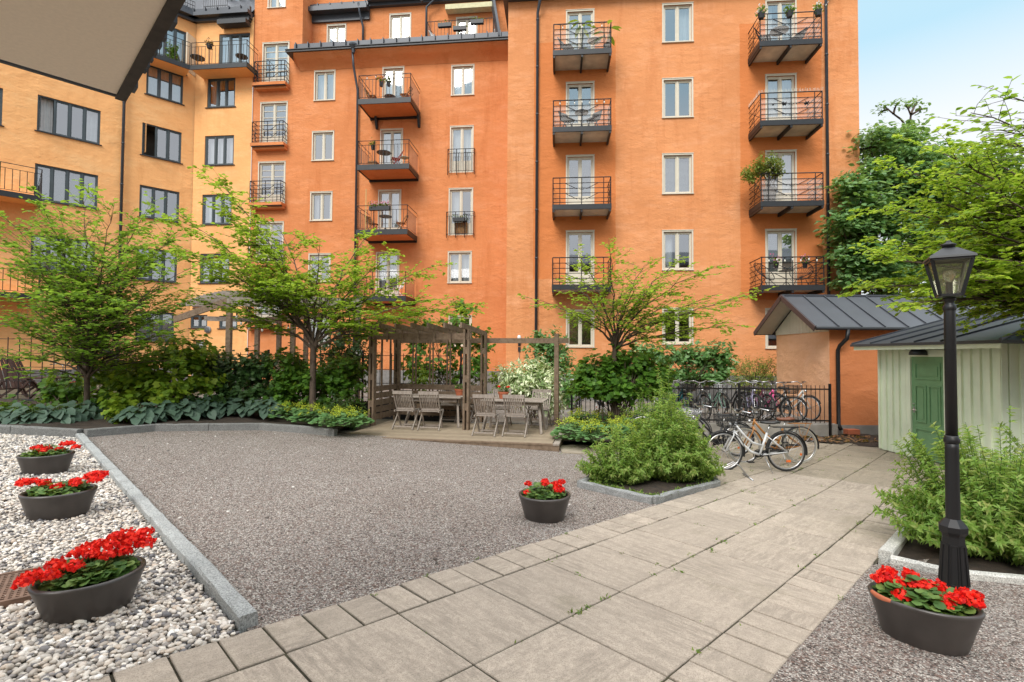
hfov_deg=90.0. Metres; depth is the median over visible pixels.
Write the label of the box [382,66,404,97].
balcony door
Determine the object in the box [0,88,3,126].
window
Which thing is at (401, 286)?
balcony chair
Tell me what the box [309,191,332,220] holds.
window
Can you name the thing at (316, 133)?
window
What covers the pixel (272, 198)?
balcony door
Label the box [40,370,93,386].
picnic table
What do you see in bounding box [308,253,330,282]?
window
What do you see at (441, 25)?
planter box
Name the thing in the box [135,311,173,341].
window
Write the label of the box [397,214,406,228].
balcony chair
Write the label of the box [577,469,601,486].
kerb
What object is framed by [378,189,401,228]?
balcony door
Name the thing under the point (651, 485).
flower bed
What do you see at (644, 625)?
path
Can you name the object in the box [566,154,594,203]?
balcony door
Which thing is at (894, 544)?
kerb
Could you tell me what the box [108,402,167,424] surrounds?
hosta
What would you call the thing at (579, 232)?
balcony door
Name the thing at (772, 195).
planter tub
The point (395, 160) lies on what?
balcony chair
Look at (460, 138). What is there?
balcony door
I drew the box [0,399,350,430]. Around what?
flower bed
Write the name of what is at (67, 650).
pebbles
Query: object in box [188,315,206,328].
window
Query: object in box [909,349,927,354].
wall lamp
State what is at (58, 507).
planter
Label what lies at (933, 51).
sky
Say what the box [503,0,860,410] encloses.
apartment block
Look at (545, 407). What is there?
folding chair
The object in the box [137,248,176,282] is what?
window
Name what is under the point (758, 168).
balcony bush
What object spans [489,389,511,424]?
folding chair
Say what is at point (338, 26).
window
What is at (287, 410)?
flowering perennial
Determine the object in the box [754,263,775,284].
wire chair
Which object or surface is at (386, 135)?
balcony door
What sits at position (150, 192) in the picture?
window
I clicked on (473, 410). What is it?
folding chair
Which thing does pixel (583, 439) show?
flower bed
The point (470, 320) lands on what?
window
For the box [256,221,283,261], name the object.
balcony door
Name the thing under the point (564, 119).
balcony chair
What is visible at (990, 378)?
shed
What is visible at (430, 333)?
pergola
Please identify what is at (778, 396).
bicycle
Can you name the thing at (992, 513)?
spirea bush
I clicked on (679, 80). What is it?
window
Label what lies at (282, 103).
balcony door
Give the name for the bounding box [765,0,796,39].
balcony door
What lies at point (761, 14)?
hanging pot
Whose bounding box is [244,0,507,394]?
apartment wing
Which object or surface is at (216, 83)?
window
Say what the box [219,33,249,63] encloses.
window
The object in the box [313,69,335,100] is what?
window
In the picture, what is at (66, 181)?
window
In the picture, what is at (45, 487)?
geranium
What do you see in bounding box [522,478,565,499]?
geranium
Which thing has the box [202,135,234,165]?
window
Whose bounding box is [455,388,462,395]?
flower pot
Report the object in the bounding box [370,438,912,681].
joint weeds
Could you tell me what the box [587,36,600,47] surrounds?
balcony chair
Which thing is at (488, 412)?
folding chair
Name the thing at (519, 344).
wall lamp
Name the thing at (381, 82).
hanging pot
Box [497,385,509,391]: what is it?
geranium
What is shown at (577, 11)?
balcony door
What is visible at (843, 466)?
forecourt paving
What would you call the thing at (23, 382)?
deck chair
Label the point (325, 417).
flowering perennial
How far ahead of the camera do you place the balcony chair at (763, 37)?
18.98 m
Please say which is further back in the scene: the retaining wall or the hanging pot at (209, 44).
the hanging pot at (209, 44)
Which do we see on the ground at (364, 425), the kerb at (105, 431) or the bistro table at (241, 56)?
the kerb at (105, 431)
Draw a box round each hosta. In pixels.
[0,402,31,422]
[1,403,62,423]
[28,403,87,423]
[63,400,104,419]
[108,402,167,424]
[134,400,183,419]
[158,398,205,420]
[183,397,224,419]
[204,397,240,418]
[224,397,265,417]
[242,397,286,419]
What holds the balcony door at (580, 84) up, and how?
in the apartment block
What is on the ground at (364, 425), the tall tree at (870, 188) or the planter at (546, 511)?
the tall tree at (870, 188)
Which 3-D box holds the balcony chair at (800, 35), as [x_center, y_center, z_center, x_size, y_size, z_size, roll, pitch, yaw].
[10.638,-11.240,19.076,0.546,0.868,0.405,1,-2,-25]
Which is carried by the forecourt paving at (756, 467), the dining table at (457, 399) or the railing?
the railing
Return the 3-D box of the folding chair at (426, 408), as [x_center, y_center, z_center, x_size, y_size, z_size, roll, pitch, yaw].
[-1.877,1.608,11.888,0.510,0.907,0.550,0,-2,6]
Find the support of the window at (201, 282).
in the apartment house
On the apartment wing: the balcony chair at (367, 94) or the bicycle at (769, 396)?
the balcony chair at (367, 94)
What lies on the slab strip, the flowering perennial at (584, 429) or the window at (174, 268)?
the flowering perennial at (584, 429)
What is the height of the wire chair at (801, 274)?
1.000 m
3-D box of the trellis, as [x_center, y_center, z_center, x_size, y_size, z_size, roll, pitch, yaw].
[-5.222,0.462,15.477,1.179,2.650,0.060,0,-2,0]
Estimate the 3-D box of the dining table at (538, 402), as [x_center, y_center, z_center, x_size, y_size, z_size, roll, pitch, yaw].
[0.064,1.697,11.706,1.450,0.738,0.800,0,-2,12]
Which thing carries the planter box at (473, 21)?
attached to the apartment wing
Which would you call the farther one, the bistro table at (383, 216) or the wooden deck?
the bistro table at (383, 216)
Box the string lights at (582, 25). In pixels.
[553,22,606,28]
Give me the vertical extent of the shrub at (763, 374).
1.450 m
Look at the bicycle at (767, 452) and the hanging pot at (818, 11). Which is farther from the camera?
the hanging pot at (818, 11)
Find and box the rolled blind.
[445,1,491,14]
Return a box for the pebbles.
[0,433,239,681]
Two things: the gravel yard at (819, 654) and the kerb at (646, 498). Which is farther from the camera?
the kerb at (646, 498)
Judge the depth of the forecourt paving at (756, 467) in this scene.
10.09 m
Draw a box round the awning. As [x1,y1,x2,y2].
[0,0,185,101]
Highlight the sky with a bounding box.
[247,0,1023,352]
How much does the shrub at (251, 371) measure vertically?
1.703 m
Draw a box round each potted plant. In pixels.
[568,19,596,48]
[593,20,620,47]
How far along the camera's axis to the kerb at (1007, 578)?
4.28 m
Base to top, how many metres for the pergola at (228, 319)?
3.472 m
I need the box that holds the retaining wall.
[8,399,461,421]
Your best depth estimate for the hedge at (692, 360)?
17.28 m
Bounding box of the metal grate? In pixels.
[0,565,51,608]
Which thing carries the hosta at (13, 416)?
on the flower bed at (255, 417)
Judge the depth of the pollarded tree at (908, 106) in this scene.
21.76 m
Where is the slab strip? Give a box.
[560,445,618,454]
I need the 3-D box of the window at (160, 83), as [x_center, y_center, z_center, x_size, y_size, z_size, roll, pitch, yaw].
[-16.896,-12.428,24.898,1.637,1.541,0.394,2,-2,-45]
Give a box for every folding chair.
[391,391,419,429]
[417,391,443,430]
[438,390,459,422]
[454,391,478,422]
[471,394,499,436]
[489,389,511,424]
[501,395,528,437]
[528,389,551,428]
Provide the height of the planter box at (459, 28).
0.386 m
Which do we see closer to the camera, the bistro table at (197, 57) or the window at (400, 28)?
the bistro table at (197, 57)
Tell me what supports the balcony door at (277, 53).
in the apartment wing
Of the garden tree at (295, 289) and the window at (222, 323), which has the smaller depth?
the garden tree at (295, 289)
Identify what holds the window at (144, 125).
in the apartment house
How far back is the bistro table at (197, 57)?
25.05 m
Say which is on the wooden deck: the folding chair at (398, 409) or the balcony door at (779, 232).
the folding chair at (398, 409)
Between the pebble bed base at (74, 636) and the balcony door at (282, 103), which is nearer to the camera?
the pebble bed base at (74, 636)
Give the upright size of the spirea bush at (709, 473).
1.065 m
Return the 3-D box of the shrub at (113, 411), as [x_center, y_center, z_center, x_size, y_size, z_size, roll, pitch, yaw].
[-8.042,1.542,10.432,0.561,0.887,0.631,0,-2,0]
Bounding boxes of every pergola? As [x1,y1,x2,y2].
[173,290,361,400]
[364,322,568,429]
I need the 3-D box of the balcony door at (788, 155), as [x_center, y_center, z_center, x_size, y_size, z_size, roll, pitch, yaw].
[10.224,-6.095,19.582,1.162,2.325,0.361,0,-2,5]
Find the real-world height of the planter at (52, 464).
0.266 m
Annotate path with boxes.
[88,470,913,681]
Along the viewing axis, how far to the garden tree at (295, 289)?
11.96 m
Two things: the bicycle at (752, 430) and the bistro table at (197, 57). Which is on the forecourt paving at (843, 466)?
the bicycle at (752, 430)
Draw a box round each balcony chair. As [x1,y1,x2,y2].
[364,87,376,98]
[364,215,378,228]
[392,150,403,163]
[393,280,404,295]
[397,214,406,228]
[400,87,412,96]
[557,37,573,49]
[558,112,574,126]
[586,110,602,125]
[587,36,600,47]
[754,27,770,40]
[791,28,805,38]
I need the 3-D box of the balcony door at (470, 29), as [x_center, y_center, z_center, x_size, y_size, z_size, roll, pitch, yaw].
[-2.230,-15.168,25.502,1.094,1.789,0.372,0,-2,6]
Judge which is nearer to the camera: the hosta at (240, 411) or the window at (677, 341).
the hosta at (240, 411)
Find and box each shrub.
[0,371,121,411]
[79,330,228,417]
[100,395,128,423]
[177,342,279,407]
[262,342,367,414]
[308,319,380,390]
[392,297,495,390]
[405,362,516,394]
[493,352,568,419]
[520,324,580,408]
[565,343,681,422]
[726,354,776,394]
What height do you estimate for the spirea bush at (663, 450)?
1.688 m
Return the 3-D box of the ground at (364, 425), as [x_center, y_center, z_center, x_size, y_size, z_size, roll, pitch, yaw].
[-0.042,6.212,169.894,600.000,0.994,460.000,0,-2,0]
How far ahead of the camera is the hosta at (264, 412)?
11.72 m
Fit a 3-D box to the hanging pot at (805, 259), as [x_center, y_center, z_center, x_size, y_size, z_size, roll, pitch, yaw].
[10.494,-2.922,18.320,0.381,0.607,0.461,0,-2,0]
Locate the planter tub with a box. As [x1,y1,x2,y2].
[763,187,776,200]
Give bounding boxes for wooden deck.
[348,420,565,451]
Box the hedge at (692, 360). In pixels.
[628,338,739,392]
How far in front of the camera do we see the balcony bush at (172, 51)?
25.04 m
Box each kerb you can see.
[0,424,83,436]
[75,433,257,633]
[84,423,337,436]
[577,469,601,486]
[578,476,720,504]
[698,422,828,436]
[878,519,912,563]
[890,555,1023,584]
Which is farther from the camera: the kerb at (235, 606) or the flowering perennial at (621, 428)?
the flowering perennial at (621, 428)
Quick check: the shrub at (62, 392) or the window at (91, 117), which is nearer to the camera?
the shrub at (62, 392)
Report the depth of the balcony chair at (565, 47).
19.62 m
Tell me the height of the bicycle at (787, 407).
1.062 m
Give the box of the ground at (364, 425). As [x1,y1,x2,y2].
[0,383,877,674]
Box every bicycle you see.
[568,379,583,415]
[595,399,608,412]
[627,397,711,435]
[664,380,695,414]
[677,380,711,418]
[678,403,754,457]
[697,380,731,418]
[705,408,807,473]
[714,381,747,417]
[726,406,818,463]
[735,381,791,418]
[737,381,762,419]
[741,381,807,422]
[742,380,774,419]
[765,381,820,419]
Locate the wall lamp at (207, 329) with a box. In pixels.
[204,326,210,332]
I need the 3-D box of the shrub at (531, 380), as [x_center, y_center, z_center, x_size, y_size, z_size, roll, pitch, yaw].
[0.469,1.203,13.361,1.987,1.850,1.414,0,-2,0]
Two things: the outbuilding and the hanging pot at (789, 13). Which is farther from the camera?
the hanging pot at (789, 13)
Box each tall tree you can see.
[813,113,987,294]
[915,139,1023,292]
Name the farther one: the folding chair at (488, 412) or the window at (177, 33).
the window at (177, 33)
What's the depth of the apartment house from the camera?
24.42 m
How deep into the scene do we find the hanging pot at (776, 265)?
18.36 m
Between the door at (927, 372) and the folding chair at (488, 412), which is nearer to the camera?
the door at (927, 372)
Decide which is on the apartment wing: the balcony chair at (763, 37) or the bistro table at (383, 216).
the bistro table at (383, 216)
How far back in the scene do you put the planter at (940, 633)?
3.07 m
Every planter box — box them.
[368,200,390,210]
[438,19,450,28]
[453,23,467,31]
[453,215,465,221]
[470,16,483,24]
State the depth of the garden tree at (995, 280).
7.68 m
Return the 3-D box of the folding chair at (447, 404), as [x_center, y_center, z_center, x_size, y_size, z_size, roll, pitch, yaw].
[-1.623,1.647,13.265,0.510,0.907,0.550,0,-2,2]
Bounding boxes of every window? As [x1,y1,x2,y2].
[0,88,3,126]
[30,234,94,275]
[34,95,101,145]
[34,163,98,209]
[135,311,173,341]
[137,185,178,222]
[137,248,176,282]
[140,121,182,163]
[144,65,184,105]
[158,28,186,75]
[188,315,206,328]
[197,254,229,283]
[199,194,232,224]
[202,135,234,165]
[205,78,235,108]
[217,316,237,328]
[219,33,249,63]
[267,0,285,8]
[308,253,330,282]
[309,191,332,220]
[311,130,334,160]
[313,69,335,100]
[326,23,346,41]
[389,12,410,37]
[447,251,471,283]
[449,315,471,346]
[450,64,474,95]
[566,309,594,347]
[662,1,693,42]
[662,77,693,118]
[662,152,693,194]
[662,229,693,270]
[662,308,693,344]
[765,308,775,348]
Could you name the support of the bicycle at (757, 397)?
on the bicycle yard at (521, 420)
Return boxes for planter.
[16,450,74,476]
[18,484,97,521]
[27,555,146,625]
[518,487,570,523]
[867,582,985,656]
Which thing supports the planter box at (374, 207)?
attached to the apartment wing
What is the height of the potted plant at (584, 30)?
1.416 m
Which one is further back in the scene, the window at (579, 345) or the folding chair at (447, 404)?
the window at (579, 345)
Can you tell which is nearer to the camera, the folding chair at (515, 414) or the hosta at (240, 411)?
the folding chair at (515, 414)
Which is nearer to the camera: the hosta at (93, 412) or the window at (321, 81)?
the hosta at (93, 412)
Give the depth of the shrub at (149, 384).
11.64 m
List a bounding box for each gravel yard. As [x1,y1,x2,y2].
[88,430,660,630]
[769,559,1023,681]
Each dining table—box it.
[404,394,462,427]
[481,397,548,433]
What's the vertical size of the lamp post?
2.732 m
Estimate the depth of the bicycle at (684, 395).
13.83 m
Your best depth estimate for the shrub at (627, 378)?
12.37 m
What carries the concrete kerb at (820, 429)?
on the ground at (364, 425)
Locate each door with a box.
[254,285,281,316]
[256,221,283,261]
[257,161,285,202]
[260,101,287,143]
[262,41,289,83]
[375,252,399,295]
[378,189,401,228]
[380,128,402,163]
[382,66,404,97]
[448,187,472,234]
[450,125,473,172]
[456,16,477,33]
[566,8,594,48]
[566,81,594,125]
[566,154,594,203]
[566,230,594,283]
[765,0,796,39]
[765,73,796,119]
[765,149,796,200]
[765,228,796,284]
[911,357,943,463]
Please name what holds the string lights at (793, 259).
attached to the apartment block
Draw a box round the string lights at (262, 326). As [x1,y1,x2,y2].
[236,312,318,331]
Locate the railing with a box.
[570,382,831,435]
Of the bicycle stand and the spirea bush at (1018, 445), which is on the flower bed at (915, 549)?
the spirea bush at (1018, 445)
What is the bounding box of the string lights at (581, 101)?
[554,98,609,104]
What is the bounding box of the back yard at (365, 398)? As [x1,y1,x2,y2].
[198,386,483,411]
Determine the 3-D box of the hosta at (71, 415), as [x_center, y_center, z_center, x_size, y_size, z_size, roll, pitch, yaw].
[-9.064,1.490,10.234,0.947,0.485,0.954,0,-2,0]
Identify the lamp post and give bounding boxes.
[922,240,977,588]
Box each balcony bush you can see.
[165,41,179,60]
[740,150,785,189]
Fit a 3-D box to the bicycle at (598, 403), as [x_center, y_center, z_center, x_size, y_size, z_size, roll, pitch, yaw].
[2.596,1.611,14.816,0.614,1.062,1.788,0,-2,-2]
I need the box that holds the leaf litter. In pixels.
[791,429,878,442]
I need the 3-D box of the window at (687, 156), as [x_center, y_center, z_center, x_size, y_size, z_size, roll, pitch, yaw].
[6.407,-6.462,19.867,1.208,1.604,0.285,0,-2,5]
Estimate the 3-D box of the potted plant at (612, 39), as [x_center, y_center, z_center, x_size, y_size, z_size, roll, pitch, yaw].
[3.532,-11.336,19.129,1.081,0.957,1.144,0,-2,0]
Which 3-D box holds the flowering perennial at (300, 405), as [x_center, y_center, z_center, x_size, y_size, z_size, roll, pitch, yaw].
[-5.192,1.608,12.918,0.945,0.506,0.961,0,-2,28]
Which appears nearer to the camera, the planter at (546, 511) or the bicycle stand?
the planter at (546, 511)
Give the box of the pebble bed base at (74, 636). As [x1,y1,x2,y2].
[0,466,230,680]
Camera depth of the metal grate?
3.24 m
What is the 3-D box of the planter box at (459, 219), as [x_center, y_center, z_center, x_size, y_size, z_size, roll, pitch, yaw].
[-2.485,-5.753,23.920,0.735,0.343,0.261,0,-2,0]
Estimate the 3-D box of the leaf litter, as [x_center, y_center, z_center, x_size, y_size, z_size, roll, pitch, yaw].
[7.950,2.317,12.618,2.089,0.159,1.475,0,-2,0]
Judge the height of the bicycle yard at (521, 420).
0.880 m
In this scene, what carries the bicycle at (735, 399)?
on the bicycle yard at (521, 420)
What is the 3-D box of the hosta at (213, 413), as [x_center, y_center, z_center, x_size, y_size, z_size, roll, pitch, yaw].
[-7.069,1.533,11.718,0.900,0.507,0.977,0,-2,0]
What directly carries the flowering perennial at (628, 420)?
on the flower bed at (583, 439)
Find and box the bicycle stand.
[720,462,753,480]
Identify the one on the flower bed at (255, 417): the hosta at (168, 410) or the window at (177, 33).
the hosta at (168, 410)
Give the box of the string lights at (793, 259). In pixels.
[765,256,823,261]
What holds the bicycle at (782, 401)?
on the bicycle yard at (521, 420)
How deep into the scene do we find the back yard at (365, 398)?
18.51 m
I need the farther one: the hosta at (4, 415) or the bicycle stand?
the hosta at (4, 415)
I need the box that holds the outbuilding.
[753,294,997,434]
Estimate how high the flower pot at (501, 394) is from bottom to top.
0.160 m
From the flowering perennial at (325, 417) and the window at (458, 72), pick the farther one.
the window at (458, 72)
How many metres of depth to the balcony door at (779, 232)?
19.43 m
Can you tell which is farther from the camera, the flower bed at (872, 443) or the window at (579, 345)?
the window at (579, 345)
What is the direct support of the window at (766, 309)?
in the apartment block
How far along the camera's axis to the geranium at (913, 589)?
3.17 m
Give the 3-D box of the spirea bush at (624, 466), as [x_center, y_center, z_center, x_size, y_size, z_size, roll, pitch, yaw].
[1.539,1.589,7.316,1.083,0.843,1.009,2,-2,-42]
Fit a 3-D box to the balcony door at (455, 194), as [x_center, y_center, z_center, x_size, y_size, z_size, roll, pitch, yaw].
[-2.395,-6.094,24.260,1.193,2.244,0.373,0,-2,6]
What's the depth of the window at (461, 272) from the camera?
24.18 m
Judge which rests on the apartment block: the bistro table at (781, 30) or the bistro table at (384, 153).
the bistro table at (781, 30)
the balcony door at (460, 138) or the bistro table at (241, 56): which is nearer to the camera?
the balcony door at (460, 138)
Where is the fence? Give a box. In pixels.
[0,334,461,400]
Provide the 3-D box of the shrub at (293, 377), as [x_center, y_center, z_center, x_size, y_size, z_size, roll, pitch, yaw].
[-5.051,1.043,12.962,2.915,2.018,1.733,1,-2,-10]
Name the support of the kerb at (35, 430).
on the ground at (364, 425)
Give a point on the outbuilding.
(817, 335)
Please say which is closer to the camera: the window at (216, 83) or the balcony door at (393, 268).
the balcony door at (393, 268)
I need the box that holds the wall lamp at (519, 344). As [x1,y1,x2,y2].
[517,335,520,368]
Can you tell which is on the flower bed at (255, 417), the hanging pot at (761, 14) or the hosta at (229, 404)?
the hosta at (229, 404)
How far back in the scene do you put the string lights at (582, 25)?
19.10 m
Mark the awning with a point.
(110, 47)
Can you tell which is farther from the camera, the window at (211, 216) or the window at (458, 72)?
the window at (211, 216)
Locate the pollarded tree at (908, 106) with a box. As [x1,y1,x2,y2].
[871,97,930,233]
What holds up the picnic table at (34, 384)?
on the back yard at (365, 398)
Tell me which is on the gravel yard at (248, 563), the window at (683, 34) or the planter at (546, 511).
the planter at (546, 511)
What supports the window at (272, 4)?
in the apartment wing
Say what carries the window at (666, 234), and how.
in the apartment block
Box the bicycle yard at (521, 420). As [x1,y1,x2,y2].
[470,400,837,434]
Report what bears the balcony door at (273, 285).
in the apartment wing
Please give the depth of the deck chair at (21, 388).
15.41 m
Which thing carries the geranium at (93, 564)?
on the planter at (99, 599)
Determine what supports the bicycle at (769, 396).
on the bicycle yard at (521, 420)
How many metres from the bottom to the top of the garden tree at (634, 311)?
4.610 m
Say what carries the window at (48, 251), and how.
in the apartment house
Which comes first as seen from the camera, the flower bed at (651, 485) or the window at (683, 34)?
the flower bed at (651, 485)
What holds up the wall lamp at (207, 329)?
attached to the apartment house
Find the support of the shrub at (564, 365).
on the bicycle yard at (521, 420)
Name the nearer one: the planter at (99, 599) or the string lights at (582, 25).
the planter at (99, 599)
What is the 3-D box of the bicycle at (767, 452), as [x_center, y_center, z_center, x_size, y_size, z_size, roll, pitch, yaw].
[4.210,1.715,8.842,1.788,1.062,0.614,0,-2,-1]
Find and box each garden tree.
[0,178,218,411]
[131,164,487,418]
[517,237,776,423]
[835,123,1023,340]
[928,75,1023,181]
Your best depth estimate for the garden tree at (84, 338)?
10.65 m
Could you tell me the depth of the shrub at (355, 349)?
14.59 m
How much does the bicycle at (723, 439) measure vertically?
1.062 m
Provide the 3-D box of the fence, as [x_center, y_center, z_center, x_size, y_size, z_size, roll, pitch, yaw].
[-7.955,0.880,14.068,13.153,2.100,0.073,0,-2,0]
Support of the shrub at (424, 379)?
on the ground at (364, 425)
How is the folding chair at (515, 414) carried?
on the wooden deck
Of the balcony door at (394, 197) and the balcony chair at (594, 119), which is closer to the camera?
the balcony chair at (594, 119)
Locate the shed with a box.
[850,309,1023,474]
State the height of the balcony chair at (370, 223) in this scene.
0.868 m
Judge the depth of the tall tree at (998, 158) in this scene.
21.73 m
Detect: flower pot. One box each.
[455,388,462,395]
[498,391,508,398]
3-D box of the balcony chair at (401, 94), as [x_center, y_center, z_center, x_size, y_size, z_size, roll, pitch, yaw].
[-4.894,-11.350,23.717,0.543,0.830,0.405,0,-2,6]
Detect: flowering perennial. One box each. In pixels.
[267,400,311,419]
[285,403,332,422]
[289,396,322,412]
[308,406,356,426]
[325,403,374,426]
[550,416,595,439]
[565,406,601,425]
[570,417,618,441]
[592,408,621,425]
[595,415,636,440]
[617,411,645,431]
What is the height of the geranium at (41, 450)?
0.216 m
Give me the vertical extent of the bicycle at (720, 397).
1.062 m
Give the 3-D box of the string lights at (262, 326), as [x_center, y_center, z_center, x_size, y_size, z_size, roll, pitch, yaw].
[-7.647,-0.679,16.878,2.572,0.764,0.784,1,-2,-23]
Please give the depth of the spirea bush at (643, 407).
11.81 m
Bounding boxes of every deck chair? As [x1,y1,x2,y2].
[0,358,34,398]
[1,357,38,396]
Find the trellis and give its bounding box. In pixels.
[320,314,359,397]
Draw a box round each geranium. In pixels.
[10,527,156,590]
[14,470,108,496]
[20,440,80,456]
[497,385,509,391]
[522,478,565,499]
[869,564,986,615]
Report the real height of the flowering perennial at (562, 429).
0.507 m
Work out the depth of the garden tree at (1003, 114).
6.76 m
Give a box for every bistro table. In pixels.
[190,54,204,63]
[235,53,247,61]
[377,150,389,163]
[379,215,391,228]
[575,109,588,125]
[770,25,788,39]
[778,270,793,284]
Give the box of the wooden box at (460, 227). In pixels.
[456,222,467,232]
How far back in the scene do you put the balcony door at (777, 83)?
19.65 m
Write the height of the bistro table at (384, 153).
0.729 m
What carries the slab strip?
on the forecourt paving at (756, 467)
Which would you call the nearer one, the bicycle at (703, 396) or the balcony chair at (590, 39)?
the bicycle at (703, 396)
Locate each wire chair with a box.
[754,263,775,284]
[789,263,813,284]
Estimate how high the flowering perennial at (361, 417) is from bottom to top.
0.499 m
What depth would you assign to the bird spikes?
18.47 m
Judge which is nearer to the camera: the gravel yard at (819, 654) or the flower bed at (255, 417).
the gravel yard at (819, 654)
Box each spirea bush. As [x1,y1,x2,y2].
[574,421,660,484]
[611,378,690,436]
[619,369,712,482]
[675,411,727,482]
[872,406,1023,566]
[997,421,1023,487]
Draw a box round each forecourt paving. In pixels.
[568,436,997,484]
[770,443,944,490]
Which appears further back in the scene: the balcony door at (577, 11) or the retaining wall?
the balcony door at (577, 11)
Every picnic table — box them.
[20,376,72,398]
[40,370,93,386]
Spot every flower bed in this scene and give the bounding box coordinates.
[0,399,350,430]
[555,428,636,441]
[588,477,713,493]
[802,434,878,446]
[897,482,1023,574]
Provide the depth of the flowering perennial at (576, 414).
12.56 m
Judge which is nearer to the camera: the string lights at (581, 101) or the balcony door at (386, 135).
the string lights at (581, 101)
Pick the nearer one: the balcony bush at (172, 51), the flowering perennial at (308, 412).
the flowering perennial at (308, 412)
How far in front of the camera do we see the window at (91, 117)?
22.33 m
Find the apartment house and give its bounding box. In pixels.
[0,0,257,386]
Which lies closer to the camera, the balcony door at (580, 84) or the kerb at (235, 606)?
the kerb at (235, 606)
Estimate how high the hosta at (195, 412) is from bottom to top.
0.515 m
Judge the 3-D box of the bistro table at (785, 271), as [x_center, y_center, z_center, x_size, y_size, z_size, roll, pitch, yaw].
[9.984,-2.258,18.652,0.494,0.609,0.494,0,-2,0]
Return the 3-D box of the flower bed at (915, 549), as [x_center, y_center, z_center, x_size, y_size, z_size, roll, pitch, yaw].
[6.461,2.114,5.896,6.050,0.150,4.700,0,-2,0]
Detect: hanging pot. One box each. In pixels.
[204,37,213,49]
[376,74,385,86]
[384,75,392,86]
[755,3,767,19]
[770,253,780,267]
[783,3,796,18]
[799,254,809,267]
[810,1,828,17]

